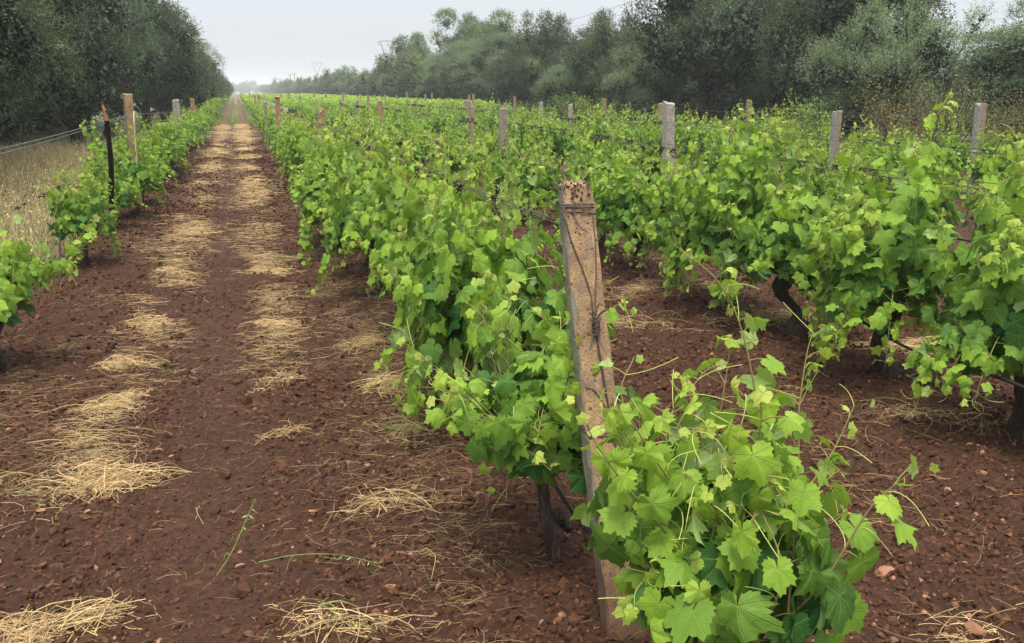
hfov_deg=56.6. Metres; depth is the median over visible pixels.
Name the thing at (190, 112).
grapevine
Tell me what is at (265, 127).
grapevine
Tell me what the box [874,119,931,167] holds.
grapevine
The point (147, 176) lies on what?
grapevine
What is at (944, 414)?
straw heap
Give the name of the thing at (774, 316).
straw heap
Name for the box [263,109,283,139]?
grapevine
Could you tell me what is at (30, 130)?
bush
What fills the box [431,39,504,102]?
olive tree
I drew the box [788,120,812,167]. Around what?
grapevine
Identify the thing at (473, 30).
tree
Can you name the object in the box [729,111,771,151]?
grapevine
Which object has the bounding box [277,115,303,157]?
grapevine
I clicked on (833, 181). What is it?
grapevine
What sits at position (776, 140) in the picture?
grapevine
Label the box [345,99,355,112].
grapevine
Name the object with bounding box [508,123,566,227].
grapevine
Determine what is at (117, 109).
olive tree
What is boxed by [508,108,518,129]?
grapevine
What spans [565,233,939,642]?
grapevine
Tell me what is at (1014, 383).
drip hose
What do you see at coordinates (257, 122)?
grapevine
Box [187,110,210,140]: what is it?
grapevine
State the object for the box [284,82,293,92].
tree
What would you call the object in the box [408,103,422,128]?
grapevine
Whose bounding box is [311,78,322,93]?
tree
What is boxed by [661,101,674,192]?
concrete post
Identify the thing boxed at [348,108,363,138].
grapevine
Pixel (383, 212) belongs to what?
grapevine
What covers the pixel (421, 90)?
tree
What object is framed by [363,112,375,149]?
grapevine
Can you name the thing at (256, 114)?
grapevine
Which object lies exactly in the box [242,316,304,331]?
straw heap
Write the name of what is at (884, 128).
shrub
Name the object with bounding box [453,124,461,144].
grapevine
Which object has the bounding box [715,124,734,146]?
grapevine
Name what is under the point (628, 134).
grapevine
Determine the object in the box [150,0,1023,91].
sky
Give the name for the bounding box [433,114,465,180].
grapevine
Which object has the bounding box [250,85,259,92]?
tree
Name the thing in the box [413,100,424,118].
grapevine
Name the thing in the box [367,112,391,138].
grapevine
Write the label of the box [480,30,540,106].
tree
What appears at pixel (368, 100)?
concrete post
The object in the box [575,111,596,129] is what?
grapevine
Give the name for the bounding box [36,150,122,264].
grapevine
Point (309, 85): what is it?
tree
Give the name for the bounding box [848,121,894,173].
grapevine
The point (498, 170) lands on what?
grapevine
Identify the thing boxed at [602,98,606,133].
concrete post
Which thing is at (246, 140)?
straw litter
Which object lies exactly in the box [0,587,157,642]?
straw heap
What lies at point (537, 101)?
bush
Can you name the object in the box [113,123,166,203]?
grapevine
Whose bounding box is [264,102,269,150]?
concrete post
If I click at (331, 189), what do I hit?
grapevine
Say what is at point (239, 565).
stone
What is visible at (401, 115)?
grapevine
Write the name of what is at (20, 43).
olive tree
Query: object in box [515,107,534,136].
grapevine
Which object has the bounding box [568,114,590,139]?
grapevine
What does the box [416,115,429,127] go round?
grapevine
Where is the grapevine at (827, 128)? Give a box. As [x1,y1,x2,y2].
[813,112,846,155]
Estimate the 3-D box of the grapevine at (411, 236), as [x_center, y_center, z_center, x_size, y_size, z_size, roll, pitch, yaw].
[-0.278,-0.289,5.099,0.896,1.503,1.545,0,14,1]
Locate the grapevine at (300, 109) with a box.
[297,101,307,120]
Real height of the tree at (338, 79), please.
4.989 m
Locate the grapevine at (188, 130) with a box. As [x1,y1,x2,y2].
[161,115,192,143]
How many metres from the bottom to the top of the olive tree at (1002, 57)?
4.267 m
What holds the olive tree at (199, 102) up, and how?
on the ground at (202, 574)
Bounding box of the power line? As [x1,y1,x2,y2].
[386,0,635,44]
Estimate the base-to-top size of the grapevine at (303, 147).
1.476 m
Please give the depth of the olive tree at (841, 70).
24.96 m
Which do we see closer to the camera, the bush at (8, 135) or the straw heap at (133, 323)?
the straw heap at (133, 323)
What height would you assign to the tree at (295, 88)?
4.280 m
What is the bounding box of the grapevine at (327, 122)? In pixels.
[326,102,337,135]
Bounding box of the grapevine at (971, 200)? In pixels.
[961,126,1023,250]
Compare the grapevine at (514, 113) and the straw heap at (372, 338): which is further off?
the grapevine at (514, 113)
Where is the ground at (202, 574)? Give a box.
[0,92,1023,642]
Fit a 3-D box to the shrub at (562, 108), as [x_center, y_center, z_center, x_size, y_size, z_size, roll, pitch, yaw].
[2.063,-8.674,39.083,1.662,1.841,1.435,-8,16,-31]
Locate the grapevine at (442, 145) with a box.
[432,127,460,174]
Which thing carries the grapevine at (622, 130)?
on the ground at (202, 574)
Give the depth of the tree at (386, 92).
98.98 m
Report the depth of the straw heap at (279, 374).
5.59 m
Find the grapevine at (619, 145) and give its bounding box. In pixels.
[597,125,631,183]
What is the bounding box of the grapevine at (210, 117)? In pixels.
[198,104,216,126]
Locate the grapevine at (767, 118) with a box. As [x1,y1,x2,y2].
[759,108,792,141]
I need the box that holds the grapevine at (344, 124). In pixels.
[342,111,358,133]
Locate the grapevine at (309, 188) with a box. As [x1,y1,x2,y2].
[290,111,374,266]
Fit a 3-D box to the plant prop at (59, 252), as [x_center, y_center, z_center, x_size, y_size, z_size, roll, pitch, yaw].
[-3.947,-0.517,8.294,0.029,0.413,0.122,-1,14,-6]
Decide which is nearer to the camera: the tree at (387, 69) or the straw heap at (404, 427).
the straw heap at (404, 427)
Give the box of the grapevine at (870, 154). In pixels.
[835,129,897,190]
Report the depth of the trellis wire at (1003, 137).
14.36 m
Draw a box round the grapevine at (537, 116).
[534,106,545,129]
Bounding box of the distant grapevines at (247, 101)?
[202,93,494,118]
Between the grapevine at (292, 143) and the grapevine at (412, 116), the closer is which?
the grapevine at (292, 143)
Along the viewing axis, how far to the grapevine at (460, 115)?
36.98 m
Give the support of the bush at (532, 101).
on the ground at (202, 574)
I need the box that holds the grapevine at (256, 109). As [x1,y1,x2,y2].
[250,99,263,127]
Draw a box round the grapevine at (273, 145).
[269,126,277,160]
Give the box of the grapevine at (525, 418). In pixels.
[379,265,642,562]
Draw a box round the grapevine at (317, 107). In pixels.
[312,104,324,120]
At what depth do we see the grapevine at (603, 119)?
28.69 m
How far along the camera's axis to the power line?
95.54 m
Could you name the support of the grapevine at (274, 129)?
on the ground at (202, 574)
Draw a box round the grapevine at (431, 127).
[424,107,443,133]
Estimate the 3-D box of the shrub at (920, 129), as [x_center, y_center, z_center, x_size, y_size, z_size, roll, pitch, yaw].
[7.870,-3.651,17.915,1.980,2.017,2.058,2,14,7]
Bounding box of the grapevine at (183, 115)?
[171,99,204,143]
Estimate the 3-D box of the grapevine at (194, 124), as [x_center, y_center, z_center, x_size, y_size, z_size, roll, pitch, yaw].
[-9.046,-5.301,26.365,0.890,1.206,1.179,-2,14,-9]
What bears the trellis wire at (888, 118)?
attached to the concrete post at (980, 114)
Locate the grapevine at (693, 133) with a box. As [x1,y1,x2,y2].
[674,103,714,169]
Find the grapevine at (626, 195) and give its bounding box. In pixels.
[576,135,672,267]
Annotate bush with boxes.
[0,79,66,142]
[0,89,52,135]
[0,98,27,136]
[4,80,60,137]
[22,108,98,133]
[35,83,101,130]
[519,94,541,108]
[529,98,577,108]
[647,93,731,122]
[672,73,766,122]
[718,83,799,122]
[778,75,876,130]
[866,65,991,137]
[937,78,1020,135]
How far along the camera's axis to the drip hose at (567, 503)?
3.28 m
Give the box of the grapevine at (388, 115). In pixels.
[384,108,394,122]
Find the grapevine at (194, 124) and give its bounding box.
[180,111,201,148]
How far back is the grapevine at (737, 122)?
26.23 m
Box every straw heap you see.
[0,467,77,523]
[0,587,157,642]
[15,450,199,512]
[53,383,153,425]
[80,309,183,334]
[87,352,176,373]
[146,263,206,279]
[173,225,214,234]
[242,260,299,277]
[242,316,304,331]
[248,367,323,392]
[255,418,311,444]
[261,597,442,642]
[314,330,406,354]
[322,480,465,531]
[338,370,431,404]
[349,414,466,448]
[551,273,753,302]
[609,310,715,332]
[675,305,827,331]
[827,334,937,354]
[851,397,1010,443]
[890,609,1012,642]
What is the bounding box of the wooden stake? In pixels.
[101,103,116,228]
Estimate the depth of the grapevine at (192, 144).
24.50 m
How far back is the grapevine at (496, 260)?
4.24 m
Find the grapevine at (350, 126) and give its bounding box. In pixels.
[344,115,359,134]
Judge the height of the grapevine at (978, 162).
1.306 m
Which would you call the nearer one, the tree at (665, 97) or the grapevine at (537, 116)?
the grapevine at (537, 116)
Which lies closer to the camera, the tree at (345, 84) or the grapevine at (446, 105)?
the grapevine at (446, 105)
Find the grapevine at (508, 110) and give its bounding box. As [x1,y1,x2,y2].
[501,103,512,117]
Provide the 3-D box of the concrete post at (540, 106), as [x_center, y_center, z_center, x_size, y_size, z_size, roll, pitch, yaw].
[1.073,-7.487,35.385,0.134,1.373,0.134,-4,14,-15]
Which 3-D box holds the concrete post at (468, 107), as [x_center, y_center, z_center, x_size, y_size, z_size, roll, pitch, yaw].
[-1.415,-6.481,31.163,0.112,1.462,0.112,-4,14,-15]
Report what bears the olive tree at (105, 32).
on the ground at (202, 574)
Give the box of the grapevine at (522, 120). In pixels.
[508,106,536,161]
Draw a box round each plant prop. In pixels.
[58,238,61,278]
[133,111,138,203]
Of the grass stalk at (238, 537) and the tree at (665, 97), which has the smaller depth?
the grass stalk at (238, 537)
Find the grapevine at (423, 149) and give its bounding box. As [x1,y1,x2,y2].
[408,123,435,174]
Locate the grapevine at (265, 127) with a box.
[261,103,286,145]
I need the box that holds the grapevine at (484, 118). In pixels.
[478,107,490,133]
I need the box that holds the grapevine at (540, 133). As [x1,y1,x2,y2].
[522,109,554,165]
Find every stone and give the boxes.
[150,448,162,452]
[235,563,244,567]
[384,584,395,589]
[435,583,440,591]
[878,566,894,578]
[963,620,987,635]
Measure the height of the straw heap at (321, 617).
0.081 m
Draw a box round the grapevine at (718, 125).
[706,115,724,135]
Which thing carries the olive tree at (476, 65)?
on the ground at (202, 574)
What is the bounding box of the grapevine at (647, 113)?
[644,103,656,123]
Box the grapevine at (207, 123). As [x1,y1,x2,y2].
[188,107,210,133]
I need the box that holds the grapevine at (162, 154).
[125,123,177,186]
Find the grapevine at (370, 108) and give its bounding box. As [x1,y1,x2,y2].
[365,102,375,117]
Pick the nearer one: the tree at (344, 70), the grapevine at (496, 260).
the grapevine at (496, 260)
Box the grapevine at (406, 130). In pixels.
[403,112,430,162]
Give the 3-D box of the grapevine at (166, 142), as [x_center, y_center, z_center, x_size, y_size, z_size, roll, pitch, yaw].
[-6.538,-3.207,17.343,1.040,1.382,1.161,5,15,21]
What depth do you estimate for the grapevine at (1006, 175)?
10.29 m
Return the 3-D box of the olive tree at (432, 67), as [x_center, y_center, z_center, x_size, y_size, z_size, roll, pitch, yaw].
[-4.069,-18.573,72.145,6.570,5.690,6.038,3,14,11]
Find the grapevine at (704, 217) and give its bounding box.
[636,100,800,314]
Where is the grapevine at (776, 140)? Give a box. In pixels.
[756,106,802,185]
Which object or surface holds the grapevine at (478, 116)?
on the ground at (202, 574)
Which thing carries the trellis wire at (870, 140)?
attached to the concrete post at (668, 133)
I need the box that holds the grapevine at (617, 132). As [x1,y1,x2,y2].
[603,118,623,145]
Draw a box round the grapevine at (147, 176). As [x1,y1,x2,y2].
[75,110,170,218]
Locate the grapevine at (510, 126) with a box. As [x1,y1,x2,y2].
[498,118,518,137]
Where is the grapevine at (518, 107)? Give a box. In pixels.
[514,100,526,115]
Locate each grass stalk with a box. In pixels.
[216,499,255,575]
[259,553,381,573]
[297,600,372,633]
[420,548,440,578]
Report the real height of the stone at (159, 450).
0.031 m
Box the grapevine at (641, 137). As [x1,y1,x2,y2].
[629,113,659,159]
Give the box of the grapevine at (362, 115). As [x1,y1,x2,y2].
[352,109,372,146]
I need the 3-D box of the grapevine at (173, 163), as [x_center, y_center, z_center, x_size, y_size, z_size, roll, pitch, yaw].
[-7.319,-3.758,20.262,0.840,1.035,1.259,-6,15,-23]
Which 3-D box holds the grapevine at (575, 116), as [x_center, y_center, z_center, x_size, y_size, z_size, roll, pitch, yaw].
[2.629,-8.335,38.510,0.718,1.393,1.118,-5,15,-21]
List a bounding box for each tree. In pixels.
[0,0,26,76]
[0,0,76,167]
[0,0,96,160]
[16,0,176,148]
[42,0,171,137]
[97,0,209,130]
[140,62,227,112]
[150,4,216,125]
[154,24,227,117]
[181,70,229,110]
[184,72,225,112]
[190,79,233,108]
[217,70,232,94]
[234,82,252,92]
[236,79,257,92]
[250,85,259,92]
[277,80,285,93]
[281,78,289,93]
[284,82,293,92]
[290,78,305,93]
[291,82,300,93]
[295,79,306,92]
[296,76,310,86]
[301,78,314,92]
[301,83,314,93]
[305,75,323,93]
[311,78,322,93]
[314,74,327,93]
[318,68,338,94]
[324,65,358,94]
[329,70,359,93]
[337,74,358,95]
[338,73,358,92]
[346,75,359,95]
[351,67,375,95]
[351,71,376,96]
[362,74,380,95]
[363,53,387,96]
[373,53,402,97]
[374,50,411,96]
[383,47,427,98]
[387,32,433,98]
[396,50,447,109]
[411,62,459,99]
[418,40,489,108]
[427,7,521,61]
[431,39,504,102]
[446,31,527,106]
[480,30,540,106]
[511,8,577,105]
[524,54,598,114]
[535,24,623,110]
[560,6,643,115]
[584,24,696,112]
[597,41,670,119]
[620,0,795,123]
[675,57,765,124]
[684,0,877,128]
[751,0,957,145]
[789,0,931,148]
[844,0,1001,145]
[939,0,1023,138]
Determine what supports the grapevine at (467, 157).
on the ground at (202, 574)
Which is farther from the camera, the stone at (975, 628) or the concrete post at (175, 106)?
the concrete post at (175, 106)
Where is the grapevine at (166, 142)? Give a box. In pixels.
[136,110,187,169]
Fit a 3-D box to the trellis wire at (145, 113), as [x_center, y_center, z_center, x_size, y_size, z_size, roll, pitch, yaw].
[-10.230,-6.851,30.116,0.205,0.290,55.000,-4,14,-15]
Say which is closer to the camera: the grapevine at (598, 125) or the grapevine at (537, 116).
the grapevine at (598, 125)
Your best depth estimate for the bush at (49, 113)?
30.63 m
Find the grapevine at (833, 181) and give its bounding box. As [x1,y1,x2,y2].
[823,143,882,228]
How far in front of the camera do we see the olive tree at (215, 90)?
73.22 m
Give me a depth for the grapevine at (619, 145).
15.42 m
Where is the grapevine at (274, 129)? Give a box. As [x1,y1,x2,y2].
[265,107,296,148]
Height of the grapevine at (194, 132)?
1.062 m
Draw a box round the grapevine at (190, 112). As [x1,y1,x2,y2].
[181,108,206,142]
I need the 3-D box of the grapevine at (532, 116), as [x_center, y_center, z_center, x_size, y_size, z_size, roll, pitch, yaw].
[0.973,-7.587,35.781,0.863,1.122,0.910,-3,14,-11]
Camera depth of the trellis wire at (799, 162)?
7.97 m
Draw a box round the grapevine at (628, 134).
[615,116,647,163]
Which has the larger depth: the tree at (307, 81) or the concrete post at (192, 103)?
the tree at (307, 81)
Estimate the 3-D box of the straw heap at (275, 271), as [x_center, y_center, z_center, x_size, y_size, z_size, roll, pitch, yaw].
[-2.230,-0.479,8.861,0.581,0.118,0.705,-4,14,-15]
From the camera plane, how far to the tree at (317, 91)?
175.94 m
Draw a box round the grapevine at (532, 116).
[528,105,538,124]
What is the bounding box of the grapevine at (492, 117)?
[484,93,503,131]
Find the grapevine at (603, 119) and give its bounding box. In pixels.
[594,103,617,129]
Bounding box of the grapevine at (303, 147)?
[290,121,360,248]
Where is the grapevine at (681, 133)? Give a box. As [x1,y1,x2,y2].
[675,114,688,141]
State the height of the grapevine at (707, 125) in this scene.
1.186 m
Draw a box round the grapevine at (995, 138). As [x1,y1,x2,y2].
[965,116,1014,162]
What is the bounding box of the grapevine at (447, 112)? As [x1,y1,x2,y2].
[442,101,456,117]
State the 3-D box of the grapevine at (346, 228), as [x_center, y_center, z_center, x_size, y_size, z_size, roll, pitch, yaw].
[-1.101,-0.865,7.300,0.979,1.545,1.359,-8,16,-30]
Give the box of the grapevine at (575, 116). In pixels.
[573,98,581,127]
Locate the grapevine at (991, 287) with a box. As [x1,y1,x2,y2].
[900,139,1023,434]
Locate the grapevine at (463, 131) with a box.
[458,113,477,145]
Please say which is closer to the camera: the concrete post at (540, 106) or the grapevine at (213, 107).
the concrete post at (540, 106)
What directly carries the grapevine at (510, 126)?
on the ground at (202, 574)
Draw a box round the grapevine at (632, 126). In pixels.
[622,116,642,131]
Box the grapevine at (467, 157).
[457,124,484,194]
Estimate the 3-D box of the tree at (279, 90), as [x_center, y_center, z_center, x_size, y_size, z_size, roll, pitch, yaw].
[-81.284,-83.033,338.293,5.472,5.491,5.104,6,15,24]
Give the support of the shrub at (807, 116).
on the ground at (202, 574)
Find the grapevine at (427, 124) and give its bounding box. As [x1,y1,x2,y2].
[421,116,438,137]
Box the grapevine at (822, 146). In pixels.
[792,118,839,188]
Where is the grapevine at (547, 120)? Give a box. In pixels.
[534,105,561,128]
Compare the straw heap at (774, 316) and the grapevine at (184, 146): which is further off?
the grapevine at (184, 146)
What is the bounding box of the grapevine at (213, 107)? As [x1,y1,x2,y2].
[206,101,218,113]
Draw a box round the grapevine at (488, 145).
[465,101,515,204]
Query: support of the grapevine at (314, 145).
on the ground at (202, 574)
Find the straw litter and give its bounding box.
[0,124,1023,642]
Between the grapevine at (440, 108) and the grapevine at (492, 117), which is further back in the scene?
the grapevine at (440, 108)
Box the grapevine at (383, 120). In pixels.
[374,97,397,134]
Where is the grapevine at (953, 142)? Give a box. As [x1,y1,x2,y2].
[916,111,970,183]
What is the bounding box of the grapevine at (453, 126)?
[440,109,460,133]
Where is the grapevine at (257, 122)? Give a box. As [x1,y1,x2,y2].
[254,107,263,128]
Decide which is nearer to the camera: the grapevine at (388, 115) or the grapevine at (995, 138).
the grapevine at (995, 138)
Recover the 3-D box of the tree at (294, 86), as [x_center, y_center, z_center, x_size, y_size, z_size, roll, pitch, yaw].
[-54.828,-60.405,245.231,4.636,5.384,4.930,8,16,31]
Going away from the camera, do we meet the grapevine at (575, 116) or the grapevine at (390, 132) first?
the grapevine at (390, 132)
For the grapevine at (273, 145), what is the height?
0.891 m
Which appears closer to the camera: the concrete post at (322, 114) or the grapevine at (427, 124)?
the concrete post at (322, 114)
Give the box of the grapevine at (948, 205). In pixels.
[864,123,974,246]
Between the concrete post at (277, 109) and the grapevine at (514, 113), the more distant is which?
the grapevine at (514, 113)
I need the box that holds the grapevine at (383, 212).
[352,118,470,340]
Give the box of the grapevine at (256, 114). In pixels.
[254,108,263,130]
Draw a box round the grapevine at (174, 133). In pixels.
[147,113,189,173]
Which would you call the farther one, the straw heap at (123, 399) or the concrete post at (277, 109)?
the concrete post at (277, 109)
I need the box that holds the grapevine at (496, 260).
[369,118,636,423]
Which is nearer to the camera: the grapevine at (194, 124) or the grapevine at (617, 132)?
the grapevine at (617, 132)
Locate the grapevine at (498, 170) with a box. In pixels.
[478,123,527,204]
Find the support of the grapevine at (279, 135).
on the ground at (202, 574)
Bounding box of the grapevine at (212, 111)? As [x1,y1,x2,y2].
[200,103,217,122]
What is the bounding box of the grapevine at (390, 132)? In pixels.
[379,104,399,157]
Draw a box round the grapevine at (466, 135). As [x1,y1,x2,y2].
[461,123,483,142]
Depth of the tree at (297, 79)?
228.19 m
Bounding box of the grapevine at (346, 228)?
[305,105,406,296]
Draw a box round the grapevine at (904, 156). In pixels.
[889,136,944,182]
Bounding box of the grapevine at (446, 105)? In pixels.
[441,98,453,111]
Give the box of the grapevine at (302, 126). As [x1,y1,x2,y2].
[280,111,315,141]
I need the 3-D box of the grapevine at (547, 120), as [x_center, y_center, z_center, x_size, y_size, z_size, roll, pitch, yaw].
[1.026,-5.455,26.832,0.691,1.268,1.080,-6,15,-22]
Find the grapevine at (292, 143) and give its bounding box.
[282,102,316,199]
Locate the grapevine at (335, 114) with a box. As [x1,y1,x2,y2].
[329,106,346,131]
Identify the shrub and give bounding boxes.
[545,88,583,122]
[576,92,606,136]
[761,98,817,139]
[781,88,845,158]
[840,74,955,149]
[881,74,989,145]
[906,67,1018,182]
[944,81,1023,173]
[966,81,1023,162]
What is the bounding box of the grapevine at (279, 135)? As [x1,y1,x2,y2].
[272,113,288,160]
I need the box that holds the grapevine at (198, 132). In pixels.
[187,110,203,146]
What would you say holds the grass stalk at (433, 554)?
on the ground at (202, 574)
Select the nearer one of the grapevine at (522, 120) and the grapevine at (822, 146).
the grapevine at (822, 146)
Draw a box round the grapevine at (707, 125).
[696,112,721,145]
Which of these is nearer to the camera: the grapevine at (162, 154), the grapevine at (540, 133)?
the grapevine at (162, 154)
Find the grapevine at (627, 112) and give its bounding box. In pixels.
[618,101,638,125]
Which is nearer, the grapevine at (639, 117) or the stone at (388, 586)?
the stone at (388, 586)
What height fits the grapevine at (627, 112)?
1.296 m
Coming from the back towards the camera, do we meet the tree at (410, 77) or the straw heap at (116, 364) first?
the tree at (410, 77)
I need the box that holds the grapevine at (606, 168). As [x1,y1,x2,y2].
[552,112,641,258]
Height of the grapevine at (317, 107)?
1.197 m
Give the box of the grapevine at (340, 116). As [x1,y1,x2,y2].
[337,109,349,134]
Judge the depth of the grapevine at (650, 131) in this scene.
14.17 m
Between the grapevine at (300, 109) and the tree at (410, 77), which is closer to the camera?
the grapevine at (300, 109)
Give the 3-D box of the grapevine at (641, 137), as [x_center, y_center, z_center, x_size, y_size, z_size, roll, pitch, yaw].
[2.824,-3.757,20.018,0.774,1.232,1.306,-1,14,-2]
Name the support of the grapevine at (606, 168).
on the ground at (202, 574)
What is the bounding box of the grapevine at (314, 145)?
[300,127,335,168]
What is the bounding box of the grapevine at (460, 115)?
[454,106,465,122]
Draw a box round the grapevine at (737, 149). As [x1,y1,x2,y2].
[716,123,782,201]
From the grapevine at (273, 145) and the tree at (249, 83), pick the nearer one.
the grapevine at (273, 145)
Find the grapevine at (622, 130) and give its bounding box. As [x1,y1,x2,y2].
[611,116,629,131]
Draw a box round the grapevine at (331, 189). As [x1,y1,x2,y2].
[314,119,405,273]
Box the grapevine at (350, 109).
[345,104,355,116]
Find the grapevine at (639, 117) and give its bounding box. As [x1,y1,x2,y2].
[633,108,647,128]
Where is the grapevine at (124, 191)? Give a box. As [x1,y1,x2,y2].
[77,145,149,226]
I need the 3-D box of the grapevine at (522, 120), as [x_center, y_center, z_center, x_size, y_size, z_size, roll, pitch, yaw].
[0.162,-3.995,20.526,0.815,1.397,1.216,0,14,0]
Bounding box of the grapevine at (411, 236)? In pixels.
[372,127,543,403]
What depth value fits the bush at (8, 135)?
33.93 m
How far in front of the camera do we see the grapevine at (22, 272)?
5.48 m
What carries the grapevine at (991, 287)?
on the ground at (202, 574)
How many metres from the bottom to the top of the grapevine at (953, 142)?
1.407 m
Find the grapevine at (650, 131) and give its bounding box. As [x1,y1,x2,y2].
[632,110,679,195]
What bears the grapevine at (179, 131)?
on the ground at (202, 574)
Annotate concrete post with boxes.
[122,93,142,207]
[172,99,180,126]
[190,98,196,138]
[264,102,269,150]
[275,98,281,160]
[317,109,328,216]
[356,99,359,118]
[367,95,369,120]
[377,100,382,127]
[414,100,416,116]
[467,101,469,125]
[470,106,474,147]
[499,107,507,208]
[513,96,515,109]
[539,102,542,116]
[556,179,648,639]
[568,104,572,129]
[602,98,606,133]
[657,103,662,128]
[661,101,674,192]
[745,99,751,122]
[826,110,841,198]
[966,103,986,196]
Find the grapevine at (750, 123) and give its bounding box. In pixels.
[743,110,766,135]
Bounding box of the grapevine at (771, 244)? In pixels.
[709,112,869,346]
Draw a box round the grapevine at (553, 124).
[546,116,565,136]
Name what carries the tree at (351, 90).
on the ground at (202, 574)
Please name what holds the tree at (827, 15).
on the ground at (202, 574)
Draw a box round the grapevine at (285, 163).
[277,116,313,186]
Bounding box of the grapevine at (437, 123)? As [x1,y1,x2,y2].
[430,105,456,135]
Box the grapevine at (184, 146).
[157,112,190,165]
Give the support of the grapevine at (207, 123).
on the ground at (202, 574)
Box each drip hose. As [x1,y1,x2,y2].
[30,209,111,287]
[364,135,1023,388]
[400,275,630,569]
[436,132,970,241]
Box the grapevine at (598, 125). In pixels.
[569,102,613,168]
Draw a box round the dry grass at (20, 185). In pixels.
[0,133,143,264]
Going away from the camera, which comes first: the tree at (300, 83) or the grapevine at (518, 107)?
the grapevine at (518, 107)
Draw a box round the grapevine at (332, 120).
[328,107,345,130]
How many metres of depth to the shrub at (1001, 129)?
17.41 m
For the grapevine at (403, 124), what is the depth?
20.26 m
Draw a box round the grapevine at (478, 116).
[475,105,486,130]
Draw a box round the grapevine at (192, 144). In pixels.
[181,120,195,145]
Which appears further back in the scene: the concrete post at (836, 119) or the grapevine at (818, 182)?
the concrete post at (836, 119)
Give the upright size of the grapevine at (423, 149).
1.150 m
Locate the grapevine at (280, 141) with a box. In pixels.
[274,120,298,157]
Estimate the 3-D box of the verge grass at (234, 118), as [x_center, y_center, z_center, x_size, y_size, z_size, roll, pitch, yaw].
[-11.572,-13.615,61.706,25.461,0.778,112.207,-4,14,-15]
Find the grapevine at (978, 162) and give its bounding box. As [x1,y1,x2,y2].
[964,121,1018,203]
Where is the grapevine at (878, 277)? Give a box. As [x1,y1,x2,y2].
[801,89,1017,379]
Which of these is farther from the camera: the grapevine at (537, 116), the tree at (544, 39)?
the tree at (544, 39)
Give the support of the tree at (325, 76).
on the ground at (202, 574)
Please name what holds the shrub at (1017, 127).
on the ground at (202, 574)
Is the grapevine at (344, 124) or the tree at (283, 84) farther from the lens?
the tree at (283, 84)
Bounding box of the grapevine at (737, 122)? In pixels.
[723,99,742,134]
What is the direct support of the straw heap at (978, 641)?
on the ground at (202, 574)
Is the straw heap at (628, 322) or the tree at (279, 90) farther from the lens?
the tree at (279, 90)
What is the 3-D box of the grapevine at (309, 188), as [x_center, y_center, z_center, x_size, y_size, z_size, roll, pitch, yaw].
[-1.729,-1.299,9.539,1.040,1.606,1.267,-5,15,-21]
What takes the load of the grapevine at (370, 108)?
on the ground at (202, 574)
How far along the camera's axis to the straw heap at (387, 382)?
5.30 m
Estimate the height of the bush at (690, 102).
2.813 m
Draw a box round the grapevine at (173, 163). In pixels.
[159,120,189,165]
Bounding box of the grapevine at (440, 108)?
[435,98,446,116]
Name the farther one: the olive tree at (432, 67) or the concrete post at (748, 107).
the olive tree at (432, 67)
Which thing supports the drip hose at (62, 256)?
on the ground at (202, 574)
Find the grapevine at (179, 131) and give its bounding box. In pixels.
[161,119,190,145]
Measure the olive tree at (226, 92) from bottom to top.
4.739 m
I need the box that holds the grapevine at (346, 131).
[313,115,355,227]
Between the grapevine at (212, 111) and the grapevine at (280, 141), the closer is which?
the grapevine at (280, 141)
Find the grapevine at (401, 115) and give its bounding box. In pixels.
[396,104,406,119]
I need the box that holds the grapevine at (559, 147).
[538,110,579,174]
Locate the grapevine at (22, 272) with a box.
[0,213,99,370]
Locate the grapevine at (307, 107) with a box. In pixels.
[305,100,313,124]
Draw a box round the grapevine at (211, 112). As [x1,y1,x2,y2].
[203,103,219,124]
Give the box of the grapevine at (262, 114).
[258,104,271,124]
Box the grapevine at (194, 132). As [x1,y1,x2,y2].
[182,117,204,150]
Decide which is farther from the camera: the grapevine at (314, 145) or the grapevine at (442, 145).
the grapevine at (442, 145)
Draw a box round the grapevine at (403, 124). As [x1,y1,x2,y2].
[387,99,427,166]
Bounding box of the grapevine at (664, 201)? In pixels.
[631,154,709,286]
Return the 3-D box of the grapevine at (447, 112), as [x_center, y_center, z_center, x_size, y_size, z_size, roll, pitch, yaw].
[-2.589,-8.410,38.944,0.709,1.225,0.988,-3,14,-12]
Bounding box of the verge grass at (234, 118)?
[0,104,1005,256]
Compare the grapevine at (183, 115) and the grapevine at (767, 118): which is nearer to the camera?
the grapevine at (767, 118)
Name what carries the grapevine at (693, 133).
on the ground at (202, 574)
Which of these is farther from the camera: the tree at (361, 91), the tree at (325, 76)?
the tree at (325, 76)
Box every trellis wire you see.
[0,101,205,153]
[0,163,117,215]
[261,100,559,235]
[316,100,1014,192]
[373,101,1016,158]
[420,101,1023,143]
[471,100,1023,129]
[519,100,1023,128]
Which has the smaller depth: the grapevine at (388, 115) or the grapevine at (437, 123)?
the grapevine at (437, 123)
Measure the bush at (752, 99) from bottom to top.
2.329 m
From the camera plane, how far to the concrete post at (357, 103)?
34.91 m
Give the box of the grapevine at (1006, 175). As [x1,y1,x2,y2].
[979,133,1023,201]
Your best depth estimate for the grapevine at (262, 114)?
34.85 m
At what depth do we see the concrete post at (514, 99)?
47.02 m
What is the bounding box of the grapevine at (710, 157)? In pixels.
[680,118,734,198]
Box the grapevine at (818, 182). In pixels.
[775,127,839,202]
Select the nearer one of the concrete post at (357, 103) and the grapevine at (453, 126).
the grapevine at (453, 126)
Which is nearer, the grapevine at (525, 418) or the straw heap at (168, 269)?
the grapevine at (525, 418)

